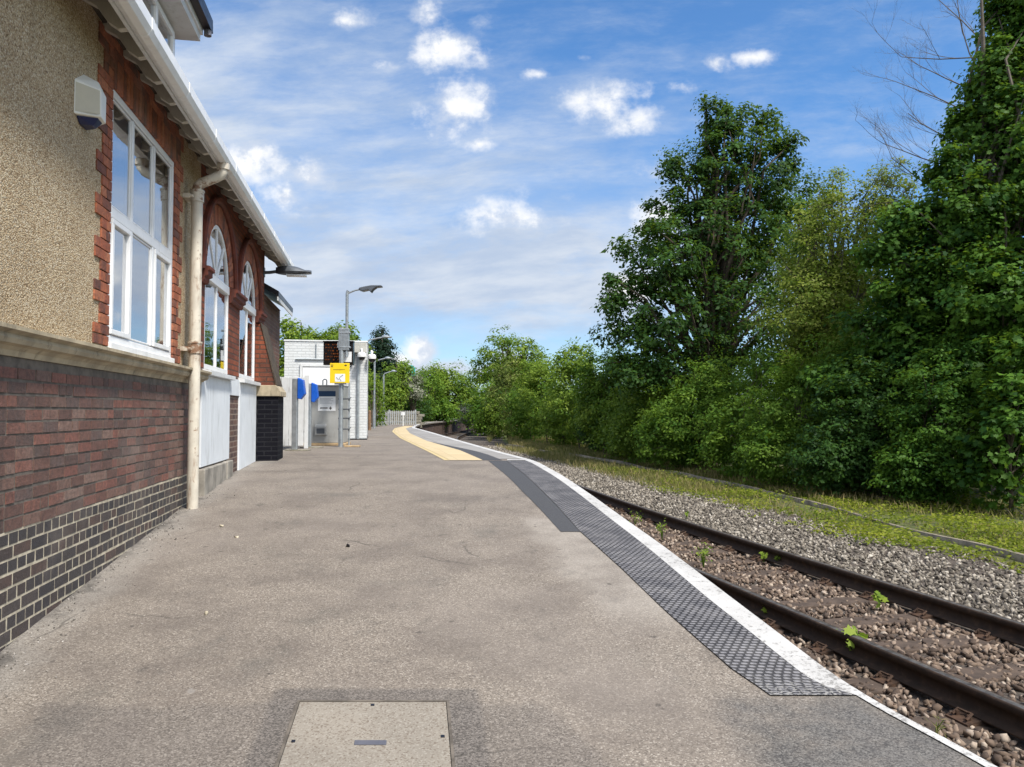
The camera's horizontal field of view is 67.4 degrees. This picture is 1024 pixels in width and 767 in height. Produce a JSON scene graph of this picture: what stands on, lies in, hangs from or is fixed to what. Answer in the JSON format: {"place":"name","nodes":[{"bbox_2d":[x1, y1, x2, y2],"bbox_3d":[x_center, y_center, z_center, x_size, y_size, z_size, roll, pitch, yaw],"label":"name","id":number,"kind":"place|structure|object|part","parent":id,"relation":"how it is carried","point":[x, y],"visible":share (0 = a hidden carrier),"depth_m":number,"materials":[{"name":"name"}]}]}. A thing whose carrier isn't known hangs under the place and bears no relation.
{"place":"outdoors","nodes":[
{"label":"outdoors","id":0,"kind":"place"},
{"bbox_2d":[175,0,1023,412],"label":"sky","id":1,"kind":"structure","parent":0,"point":[476,163],"materials":[{"name":"blue"}]},
{"bbox_2d":[485,431,1023,570],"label":"verge","id":2,"kind":"structure","parent":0,"point":[911,526],"depth_m":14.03,"materials":[{"name":"plant"}]},
{"bbox_2d":[506,444,1023,562],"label":"disused rail","id":3,"kind":"object","parent":2,"relation":"on","point":[1016,556],"visible":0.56,"depth_m":14.34,"materials":[{"name":"brown metal"}]},
{"bbox_2d":[527,360,1023,479],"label":"undergrowth","id":4,"kind":"object","parent":2,"relation":"on","point":[831,428],"depth_m":26.44,"materials":[{"name":"green plant"}]},
{"bbox_2d":[551,454,1023,573],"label":"ground cover","id":5,"kind":"object","parent":2,"relation":"on","point":[982,526],"visible":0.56,"depth_m":13.03,"materials":[{"name":"green plant"}]},
{"bbox_2d":[786,478,1023,519],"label":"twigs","id":6,"kind":"object","parent":2,"relation":"on","point":[954,497],"visible":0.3,"depth_m":15.39,"materials":[{"name":"brown plant"}]},
{"label":"ground","id":7,"kind":"structure","parent":0,"visible":0},
{"bbox_2d":[0,0,293,651],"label":"station building","id":8,"kind":"structure","parent":7,"relation":"on","point":[142,393],"depth_m":5.70,"materials":[{"name":"brown brick"}]},
{"bbox_2d":[74,75,105,129],"bbox_3d":[-2.823,-1.899,5.170,0.124,0.358,0.295,0,-2,-10],"label":"alarm box","id":9,"kind":"object","parent":8,"relation":"attached to","point":[89,104],"visible":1,"depth_m":5.10,"materials":[{"name":"white plastic"}]},
{"bbox_2d":[105,90,174,362],"bbox_3d":[-3.168,-1.202,6.556,0.131,1.965,1.800,0,-2,-10],"label":"window","id":10,"kind":"structure","parent":8,"relation":"in","point":[141,240],"depth_m":6.46,"materials":[{"name":"white glass"}]},
{"bbox_2d":[202,225,235,379],"bbox_3d":[-3.653,-1.013,9.517,0.190,1.888,1.550,0,-2,-10],"label":"arched window","id":11,"kind":"structure","parent":8,"relation":"in","point":[217,290],"depth_m":9.51,"materials":[{"name":"white plastic"}]},
{"bbox_2d":[238,261,260,385],"bbox_3d":[-4.038,-0.927,11.727,0.190,1.883,1.540,0,-2,-10],"label":"arched window","id":12,"kind":"structure","parent":8,"relation":"in","point":[247,315],"depth_m":11.74,"materials":[{"name":"white plastic"}]},
{"bbox_2d":[263,266,311,276],"bbox_3d":[-3.907,-1.952,13.373,0.801,0.205,0.300,0,-2,-10],"label":"wall lamp","id":13,"kind":"object","parent":8,"relation":"attached to","point":[290,271],"visible":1,"depth_m":13.29,"materials":[{"name":"metal"}]},
{"bbox_2d":[279,314,338,379],"bbox_3d":[-8.568,0.206,31.087,3.765,6.082,3.900,0,-2,0],"label":"back tree","id":14,"kind":"object","parent":7,"relation":"on","point":[289,330],"visible":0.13,"depth_m":30.72,"materials":[{"name":"green plant"}]},
{"bbox_2d":[316,320,377,390],"bbox_3d":[-7.522,0.284,32.892,3.377,6.061,3.565,0,-2,0],"label":"back tree","id":15,"kind":"object","parent":7,"relation":"on","point":[335,331],"visible":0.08,"depth_m":33.05,"materials":[{"name":"green plant"}]},
{"bbox_2d":[368,372,390,426],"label":"shrub","id":16,"kind":"object","parent":7,"relation":"on","point":[379,409],"visible":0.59,"depth_m":41.76,"materials":[{"name":"green plant"}]},
{"bbox_2d":[368,322,405,406],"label":"conifer tree","id":17,"kind":"object","parent":7,"relation":"on","point":[383,347],"visible":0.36,"depth_m":59.54,"materials":[{"name":"green plant"}]},
{"bbox_2d":[369,358,417,410],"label":"tree","id":18,"kind":"object","parent":7,"relation":"on","point":[396,393],"visible":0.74,"depth_m":55.08,"materials":[{"name":"green plant"}]},
{"bbox_2d":[400,370,426,410],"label":"shrub","id":19,"kind":"object","parent":7,"relation":"on","point":[414,395],"visible":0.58,"depth_m":56.77,"materials":[{"name":"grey plant"}]},
{"bbox_2d":[400,388,435,421],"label":"tree","id":20,"kind":"object","parent":7,"relation":"on","point":[426,409],"visible":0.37,"depth_m":59.62,"materials":[{"name":"green plant"}]},
{"bbox_2d":[414,367,464,427],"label":"tree","id":21,"kind":"object","parent":7,"relation":"on","point":[448,409],"visible":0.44,"depth_m":65.32,"materials":[{"name":"green plant"}]},
{"bbox_2d":[413,357,479,427],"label":"tree","id":22,"kind":"object","parent":7,"relation":"on","point":[458,388],"visible":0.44,"depth_m":76.61,"materials":[{"name":"green plant"}]},
{"bbox_2d":[456,404,473,432],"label":"shrub","id":23,"kind":"object","parent":7,"relation":"on","point":[462,410],"visible":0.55,"depth_m":69.31,"materials":[{"name":"green plant"}]},
{"bbox_2d":[458,378,502,435],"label":"shrub","id":24,"kind":"object","parent":7,"relation":"on","point":[477,425],"visible":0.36,"depth_m":60.69,"materials":[{"name":"green plant"}]},
{"bbox_2d":[0,419,984,766],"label":"platform","id":25,"kind":"structure","parent":7,"relation":"on","point":[504,615],"depth_m":4.15,"materials":[{"name":"concrete"}]},
{"bbox_2d":[0,489,234,707],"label":"gravel crumbs","id":26,"kind":"object","parent":25,"relation":"on","point":[26,664],"visible":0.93,"depth_m":4.92,"materials":[{"name":"grey gravel"}]},
{"bbox_2d":[280,375,308,448],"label":"boarded gate","id":27,"kind":"structure","parent":25,"relation":"on","point":[303,403],"depth_m":16.31,"materials":[{"name":"white paint"}]},
{"bbox_2d":[285,378,310,450],"bbox_3d":[-4.308,0.619,15.490,0.460,1.465,0.320,0,-2,-2],"label":"card reader","id":28,"kind":"object","parent":25,"relation":"on","point":[298,389],"visible":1,"depth_m":15.44,"materials":[{"name":"blue plastic"}]},
{"bbox_2d":[300,383,323,447],"bbox_3d":[-4.345,0.688,16.691,0.460,1.415,0.320,0,-2,-4],"label":"card reader","id":29,"kind":"object","parent":25,"relation":"on","point":[313,393],"visible":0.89,"depth_m":16.64,"materials":[{"name":"blue plastic"}]},
{"bbox_2d":[284,339,368,439],"bbox_3d":[-5.460,0.268,22.940,2.285,2.825,3.517,0,-2,-10],"label":"lamp room","id":30,"kind":"object","parent":25,"relation":"on","point":[302,358],"visible":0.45,"depth_m":21.32,"materials":[{"name":"white brick"}]},
{"bbox_2d":[300,364,334,384],"bbox_3d":[-5.311,0.537,21.241,1.100,2.160,0.049,0,-2,-10],"label":"door","id":31,"kind":"structure","parent":30,"relation":"in","point":[316,372],"depth_m":21.25,"materials":[{"name":"white plastic"}]},
{"bbox_2d":[350,343,365,367],"bbox_3d":[-4.337,-0.773,21.389,0.548,0.709,0.198,0,-2,-10],"label":"junction box","id":32,"kind":"object","parent":30,"relation":"attached to","point":[358,346],"visible":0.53,"depth_m":21.32,"materials":[{"name":"white metal"}]},
{"bbox_2d":[357,348,365,359],"bbox_3d":[-4.156,-0.808,21.335,0.243,0.354,0.417,0,-2,0],"label":"security camera","id":33,"kind":"object","parent":30,"relation":"attached to","point":[361,355],"visible":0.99,"depth_m":21.16,"materials":[{"name":"white plastic"}]},
{"bbox_2d":[368,350,375,361],"bbox_3d":[-3.913,-0.762,21.534,0.243,0.354,0.417,0,-2,0],"label":"security camera","id":34,"kind":"object","parent":30,"relation":"attached to","point":[371,357],"visible":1,"depth_m":21.36,"materials":[{"name":"white plastic"}]},
{"bbox_2d":[311,379,350,445],"bbox_3d":[-4.377,0.674,18.060,1.040,1.543,0.854,0,-2,-3],"label":"ticket machine","id":35,"kind":"object","parent":25,"relation":"on","point":[324,428],"visible":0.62,"depth_m":17.73,"materials":[{"name":"metal"}]},
{"bbox_2d":[318,391,335,410],"bbox_3d":[-4.280,0.404,17.747,0.400,0.460,0.008,0,-2,-3],"label":"notice","id":36,"kind":"object","parent":35,"relation":"attached to","point":[326,400],"visible":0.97,"depth_m":17.75,"materials":[{"name":"white paper"}]},
{"bbox_3d":[-3.968,0.732,18.111,0.097,1.310,0.650,0,-2,-3],"label":"side door","id":37,"kind":"part","parent":35,"relation":"part of","materials":[{"name":"grey metal"}]},
{"bbox_2d":[337,285,382,446],"bbox_3d":[-3.401,-0.389,17.137,0.990,3.600,0.220,0,-2,0],"label":"lamp post","id":38,"kind":"object","parent":25,"relation":"on","point":[343,344],"visible":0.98,"depth_m":17.09,"materials":[{"name":"metal"}]},
{"bbox_2d":[323,341,354,364],"bbox_3d":[-3.911,-0.684,17.348,0.690,0.545,0.200,0,-2,0],"label":"departure board","id":39,"kind":"object","parent":38,"relation":"attached to","point":[330,352],"visible":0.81,"depth_m":17.28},
{"bbox_2d":[330,363,349,384],"bbox_3d":[-3.824,-0.215,17.034,0.435,0.475,0.036,0,-2,0],"label":"yellow sign","id":40,"kind":"object","parent":38,"relation":"attached to","point":[339,373],"visible":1,"depth_m":17.03,"materials":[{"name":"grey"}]},
{"bbox_2d":[275,700,454,766],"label":"inspection cover","id":41,"kind":"object","parent":25,"relation":"on","point":[367,733],"visible":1,"depth_m":3.18,"materials":[{"name":"concrete"}]},
{"bbox_2d":[368,410,370,429],"bbox_3d":[-6.117,1.573,32.964,0.129,0.860,0.129,-1,-2,22],"label":"wooden post","id":42,"kind":"object","parent":25,"relation":"on","point":[369,419],"visible":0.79,"depth_m":32.91,"materials":[{"name":"brown wood"}]},
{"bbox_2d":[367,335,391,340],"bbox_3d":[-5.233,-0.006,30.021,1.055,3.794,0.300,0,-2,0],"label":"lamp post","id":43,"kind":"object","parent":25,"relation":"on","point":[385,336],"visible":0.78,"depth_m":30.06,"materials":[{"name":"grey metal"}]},
{"bbox_2d":[373,357,391,427],"bbox_3d":[-6.246,0.424,37.010,0.899,3.459,0.300,0,-2,0],"label":"lamp post","id":44,"kind":"object","parent":25,"relation":"on","point":[374,418],"visible":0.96,"depth_m":36.96,"materials":[{"name":"grey metal"}]},
{"bbox_2d":[382,370,396,425],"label":"lamp post","id":45,"kind":"object","parent":25,"relation":"on","point":[383,392],"visible":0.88,"depth_m":42.97,"materials":[{"name":"grey metal"}]},
{"bbox_2d":[377,410,415,424],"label":"palisade fence","id":46,"kind":"object","parent":25,"relation":"on","point":[389,421],"visible":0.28,"depth_m":44.96,"materials":[{"name":"wood"}]},
{"bbox_2d":[378,411,424,427],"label":"stone wall","id":47,"kind":"structure","parent":25,"relation":"on","point":[419,417],"depth_m":48.96,"materials":[{"name":"concrete"}]},
{"bbox_2d":[401,412,404,425],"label":"marker post","id":48,"kind":"object","parent":25,"relation":"on","point":[402,413],"visible":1,"depth_m":43.94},
{"bbox_2d":[392,426,448,459],"bbox_3d":[-3.879,1.811,27.691,0.845,0.022,30.804,0,-2,-9],"label":"yellow line","id":49,"kind":"object","parent":25,"relation":"on","point":[438,455],"visible":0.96,"depth_m":16.92,"materials":[{"name":"yellow paint"}]},
{"bbox_2d":[395,426,481,459],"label":"tactile paving","id":50,"kind":"structure","parent":25,"relation":"on","point":[449,453],"depth_m":16.21,"materials":[{"name":"beige concrete"}]},
{"bbox_2d":[406,427,519,458],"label":"edge paving","id":51,"kind":"structure","parent":25,"relation":"on","point":[427,436],"depth_m":19.37,"materials":[{"name":"grey concrete"}]},
{"bbox_2d":[433,442,500,459],"bbox_3d":[-1.126,1.383,16.265,0.358,0.021,7.655,0,-2,-13],"label":"tarmac band","id":52,"kind":"object","parent":25,"relation":"on","point":[480,455],"visible":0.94,"depth_m":14.07,"materials":[{"name":"grey asphalt"}]},
{"bbox_2d":[489,461,579,531],"bbox_3d":[0.155,1.278,9.616,0.292,0.265,5.781,0,-2,-8],"label":"tarmac strip","id":53,"kind":"object","parent":25,"relation":"on","point":[543,502],"visible":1,"depth_m":8.44,"materials":[{"name":"grey asphalt"}]},
{"bbox_2d":[507,460,854,694],"bbox_3d":[0.664,1.344,7.992,0.495,0.524,9.051,0,-2,-9],"label":"tactile mat","id":54,"kind":"object","parent":25,"relation":"on","point":[729,640],"visible":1,"depth_m":4.89,"materials":[{"name":"rubber"}]},
{"bbox_2d":[412,420,996,766],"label":"white edge line","id":55,"kind":"object","parent":25,"relation":"on","point":[786,650],"visible":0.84,"depth_m":4.58,"materials":[{"name":"white paint"}]},
{"bbox_2d":[474,374,511,438],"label":"shrub","id":56,"kind":"object","parent":7,"relation":"on","point":[492,416],"visible":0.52,"depth_m":54.50,"materials":[{"name":"green plant"}]},
{"bbox_2d":[467,324,554,401],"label":"round tree","id":57,"kind":"object","parent":7,"relation":"on","point":[505,343],"visible":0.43,"depth_m":67.16,"materials":[{"name":"green plant"}]},
{"bbox_2d":[484,353,547,439],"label":"shrub","id":58,"kind":"object","parent":7,"relation":"on","point":[506,374],"visible":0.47,"depth_m":50.26,"materials":[{"name":"green plant"}]},
{"bbox_2d":[495,380,551,440],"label":"shrub","id":59,"kind":"object","parent":7,"relation":"on","point":[518,417],"visible":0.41,"depth_m":45.73,"materials":[{"name":"green plant"}]},
{"bbox_2d":[511,355,573,442],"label":"shrub","id":60,"kind":"object","parent":7,"relation":"on","point":[536,373],"visible":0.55,"depth_m":42.21,"materials":[{"name":"green plant"}]},
{"bbox_2d":[530,385,586,446],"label":"shrub","id":61,"kind":"object","parent":7,"relation":"on","point":[552,430],"visible":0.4,"depth_m":38.87,"materials":[{"name":"green plant"}]},
{"bbox_2d":[540,336,603,448],"bbox_3d":[3.171,0.548,36.508,3.835,5.805,4.297,1,-2,-28],"label":"shrub","id":62,"kind":"object","parent":7,"relation":"on","point":[567,365],"visible":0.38,"depth_m":36.18,"materials":[{"name":"green plant"}]},
{"bbox_2d":[568,388,607,451],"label":"shrub","id":63,"kind":"object","parent":7,"relation":"on","point":[580,433],"visible":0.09,"depth_m":33.46,"materials":[{"name":"green plant"}]},
{"bbox_2d":[570,373,624,451],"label":"shrub","id":64,"kind":"object","parent":7,"relation":"on","point":[582,406],"visible":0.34,"depth_m":31.69,"materials":[{"name":"green plant"}]},
{"bbox_2d":[569,347,651,442],"bbox_3d":[4.213,0.864,31.581,3.922,4.803,3.450,-2,-3,42],"label":"shrub","id":65,"kind":"object","parent":7,"relation":"on","point":[587,371],"visible":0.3,"depth_m":31.30,"materials":[{"name":"green plant"}]},
{"bbox_2d":[586,389,648,459],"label":"shrub","id":66,"kind":"object","parent":7,"relation":"on","point":[602,438],"visible":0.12,"depth_m":29.07,"materials":[{"name":"green plant"}]},
{"bbox_2d":[599,360,698,463],"bbox_3d":[4.980,1.040,27.357,4.052,4.134,3.581,0,-2,0],"label":"shrub","id":67,"kind":"object","parent":7,"relation":"on","point":[629,419],"visible":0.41,"depth_m":26.84,"materials":[{"name":"green plant"}]},
{"bbox_2d":[629,399,712,467],"bbox_3d":[5.254,1.762,25.177,2.951,2.528,3.377,0,-2,0],"label":"shrub","id":68,"kind":"object","parent":7,"relation":"on","point":[646,412],"visible":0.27,"depth_m":24.87,"materials":[{"name":"green plant"}]},
{"bbox_2d":[628,345,753,470],"bbox_3d":[5.808,0.878,24.282,4.318,4.228,3.704,0,-2,0],"label":"shrub","id":69,"kind":"object","parent":7,"relation":"on","point":[702,401],"visible":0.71,"depth_m":23.78,"materials":[{"name":"green plant"}]},
{"bbox_2d":[579,90,811,464],"bbox_3d":[6.494,-3.631,27.012,8.366,13.444,5.734,0,-2,0],"label":"sycamore tree","id":70,"kind":"object","parent":7,"relation":"on","point":[719,256],"visible":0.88,"depth_m":26.49,"materials":[{"name":"green plant"}]},
{"bbox_2d":[447,430,1023,765],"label":"ballast bed","id":71,"kind":"object","parent":7,"relation":"on","point":[480,440],"visible":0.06,"depth_m":8.44,"materials":[{"name":"grey gravel"}]},
{"bbox_2d":[615,508,631,513],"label":"sleeper","id":72,"kind":"object","parent":71,"relation":"on","point":[620,510],"visible":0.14,"depth_m":14.10,"materials":[{"name":"brown wood"}]},
{"bbox_2d":[629,510,642,524],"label":"weed","id":73,"kind":"object","parent":71,"relation":"on","point":[636,518],"visible":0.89,"depth_m":12.54,"materials":[{"name":"green plant"}]},
{"bbox_2d":[630,518,661,524],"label":"sleeper","id":74,"kind":"object","parent":71,"relation":"on","point":[651,522],"visible":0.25,"depth_m":12.78,"materials":[{"name":"brown wood"}]},
{"bbox_2d":[639,524,677,531],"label":"sleeper","id":75,"kind":"object","parent":71,"relation":"on","point":[653,528],"visible":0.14,"depth_m":12.13,"materials":[{"name":"brown wood"}]},
{"bbox_2d":[656,520,665,539],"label":"weed","id":76,"kind":"object","parent":71,"relation":"on","point":[657,528],"visible":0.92,"depth_m":11.08,"materials":[{"name":"green plant"}]},
{"bbox_2d":[649,530,698,537],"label":"sleeper","id":77,"kind":"object","parent":71,"relation":"on","point":[685,534],"visible":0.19,"depth_m":11.46,"materials":[{"name":"brown wood"}]},
{"bbox_2d":[660,537,719,546],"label":"sleeper","id":78,"kind":"object","parent":71,"relation":"on","point":[703,540],"visible":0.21,"depth_m":10.77,"materials":[{"name":"brown wood"}]},
{"bbox_2d":[691,542,711,567],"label":"weed","id":79,"kind":"object","parent":71,"relation":"on","point":[703,556],"visible":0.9,"depth_m":9.11,"materials":[{"name":"green plant"}]},
{"bbox_2d":[671,545,745,555],"bbox_3d":[2.261,2.242,10.060,2.560,0.184,0.250,0,-2,-13],"label":"sleeper","id":80,"kind":"object","parent":71,"relation":"on","point":[726,548],"visible":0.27,"depth_m":10.13,"materials":[{"name":"brown wood"}]},
{"bbox_2d":[687,554,775,565],"bbox_3d":[2.418,2.221,9.399,2.560,0.184,0.250,1,-2,-14],"label":"sleeper","id":81,"kind":"object","parent":71,"relation":"on","point":[757,559],"visible":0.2,"depth_m":9.47,"materials":[{"name":"brown wood"}]},
{"bbox_2d":[442,429,1023,740],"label":"rail","id":82,"kind":"object","parent":71,"relation":"on","point":[1000,712],"visible":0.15,"depth_m":5.28,"materials":[{"name":"metal"}]},
{"bbox_2d":[457,431,1023,646],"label":"rail","id":83,"kind":"object","parent":71,"relation":"on","point":[1001,627],"visible":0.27,"depth_m":7.94,"materials":[{"name":"metal"}]},
{"bbox_2d":[479,445,1023,622],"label":"ballast stones","id":84,"kind":"object","parent":71,"relation":"on","point":[604,483],"visible":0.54,"depth_m":10.64,"materials":[{"name":"grey gravel"}]},
{"bbox_2d":[710,565,808,577],"bbox_3d":[2.576,2.195,8.738,2.560,0.184,0.250,1,-2,-14],"label":"sleeper","id":85,"kind":"object","parent":71,"relation":"on","point":[784,569],"visible":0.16,"depth_m":8.81,"materials":[{"name":"brown wood"}]},
{"bbox_2d":[759,551,767,561],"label":"weed","id":86,"kind":"object","parent":71,"relation":"on","point":[763,556],"visible":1,"depth_m":9.34,"materials":[{"name":"green plant"}]},
{"bbox_2d":[741,577,845,592],"bbox_3d":[2.735,2.172,8.078,2.560,0.184,0.250,0,-2,-13],"label":"sleeper","id":87,"kind":"object","parent":71,"relation":"on","point":[756,588],"visible":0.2,"depth_m":8.13,"materials":[{"name":"brown wood"}]},
{"bbox_2d":[602,502,1023,766],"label":"ballast stones","id":88,"kind":"object","parent":71,"relation":"on","point":[993,650],"visible":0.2,"depth_m":6.13,"materials":[{"name":"grey gravel"}]},
{"bbox_2d":[779,591,893,609],"bbox_3d":[2.895,2.141,7.417,2.560,0.184,0.250,1,-2,-13],"label":"sleeper","id":89,"kind":"object","parent":71,"relation":"on","point":[864,597],"visible":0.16,"depth_m":7.45,"materials":[{"name":"brown wood"}]},
{"bbox_2d":[841,625,867,650],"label":"weed","id":90,"kind":"object","parent":71,"relation":"on","point":[849,630],"visible":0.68,"depth_m":5.72,"materials":[{"name":"green plant"}]},
{"bbox_2d":[763,608,947,633],"bbox_3d":[3.056,2.115,6.757,2.560,0.184,0.250,0,-2,-13],"label":"sleeper","id":91,"kind":"object","parent":71,"relation":"on","point":[915,613],"visible":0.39,"depth_m":6.76,"materials":[{"name":"brown wood"}]},
{"bbox_2d":[871,591,888,609],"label":"weed","id":92,"kind":"object","parent":71,"relation":"on","point":[877,596],"visible":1,"depth_m":7.13,"materials":[{"name":"green plant"}]},
{"bbox_2d":[799,628,1016,659],"bbox_3d":[3.217,2.094,6.097,2.560,0.184,0.250,1,-2,-13],"label":"sleeper","id":93,"kind":"object","parent":71,"relation":"on","point":[984,638],"visible":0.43,"depth_m":6.07,"materials":[{"name":"brown wood"}]},
{"bbox_2d":[843,662,1023,694],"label":"sleeper","id":94,"kind":"object","parent":71,"relation":"on","point":[882,677],"visible":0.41,"depth_m":5.30,"materials":[{"name":"brown wood"}]},
{"bbox_2d":[929,716,952,736],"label":"weed","id":95,"kind":"object","parent":71,"relation":"on","point":[936,729],"visible":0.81,"depth_m":4.29,"materials":[{"name":"green plant"}]},
{"bbox_2d":[908,707,1000,734],"bbox_3d":[3.540,2.048,4.777,2.560,0.184,0.250,1,-2,-13],"label":"sleeper","id":96,"kind":"object","parent":71,"relation":"on","point":[962,718],"visible":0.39,"depth_m":4.54,"materials":[{"name":"brown wood"}]},
{"bbox_2d":[687,341,808,479],"bbox_3d":[6.929,0.796,21.669,4.219,4.194,3.053,1,-3,-33],"label":"shrub","id":97,"kind":"object","parent":7,"relation":"on","point":[718,447],"visible":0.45,"depth_m":21.32,"materials":[{"name":"green plant"}]},
{"bbox_2d":[731,333,876,490],"bbox_3d":[7.338,0.749,19.144,4.242,4.100,3.071,0,-2,0],"label":"shrub","id":98,"kind":"object","parent":7,"relation":"on","point":[784,425],"visible":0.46,"depth_m":18.75,"materials":[{"name":"green plant"}]},
{"bbox_2d":[753,162,893,401],"bbox_3d":[13.690,-2.872,30.544,8.432,12.192,5.581,-1,-2,18],"label":"ash tree","id":99,"kind":"object","parent":7,"relation":"on","point":[806,188],"visible":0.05,"depth_m":30.80,"materials":[{"name":"green plant"}]},
{"bbox_2d":[742,155,924,440],"bbox_3d":[8.818,-1.775,21.377,5.145,9.312,3.815,1,-2,-18],"label":"birch tree","id":100,"kind":"object","parent":7,"relation":"on","point":[834,282],"visible":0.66,"depth_m":21.09,"materials":[{"name":"green plant"}]},
{"bbox_2d":[783,353,941,498],"bbox_3d":[7.747,1.014,17.094,3.670,3.416,2.680,0,-2,0],"label":"shrub","id":101,"kind":"object","parent":7,"relation":"on","point":[837,458],"visible":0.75,"depth_m":16.60,"materials":[{"name":"green plant"}]},
{"bbox_2d":[806,0,978,436],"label":"bare tree","id":102,"kind":"object","parent":7,"relation":"on","point":[949,79],"visible":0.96,"depth_m":20.56,"materials":[{"name":"brown plant"}]},
{"bbox_2d":[794,235,1016,431],"bbox_3d":[9.111,-0.675,18.191,4.852,6.875,4.480,0,-2,0],"label":"maple tree","id":103,"kind":"object","parent":7,"relation":"on","point":[887,339],"visible":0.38,"depth_m":17.42,"materials":[{"name":"green plant"}]},
{"bbox_2d":[844,0,1023,493],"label":"maple tree","id":104,"kind":"object","parent":7,"relation":"on","point":[980,209],"visible":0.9,"depth_m":16.68,"materials":[{"name":"green plant"}]},
{"bbox_2d":[861,330,1022,508],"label":"shrub","id":105,"kind":"object","parent":7,"relation":"on","point":[932,452],"visible":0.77,"depth_m":15.19,"materials":[{"name":"green plant"}]},
{"bbox_2d":[946,304,1023,514],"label":"shrub","id":106,"kind":"object","parent":7,"relation":"on","point":[1001,443],"visible":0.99,"depth_m":14.02,"materials":[{"name":"green plant"}]}
]}

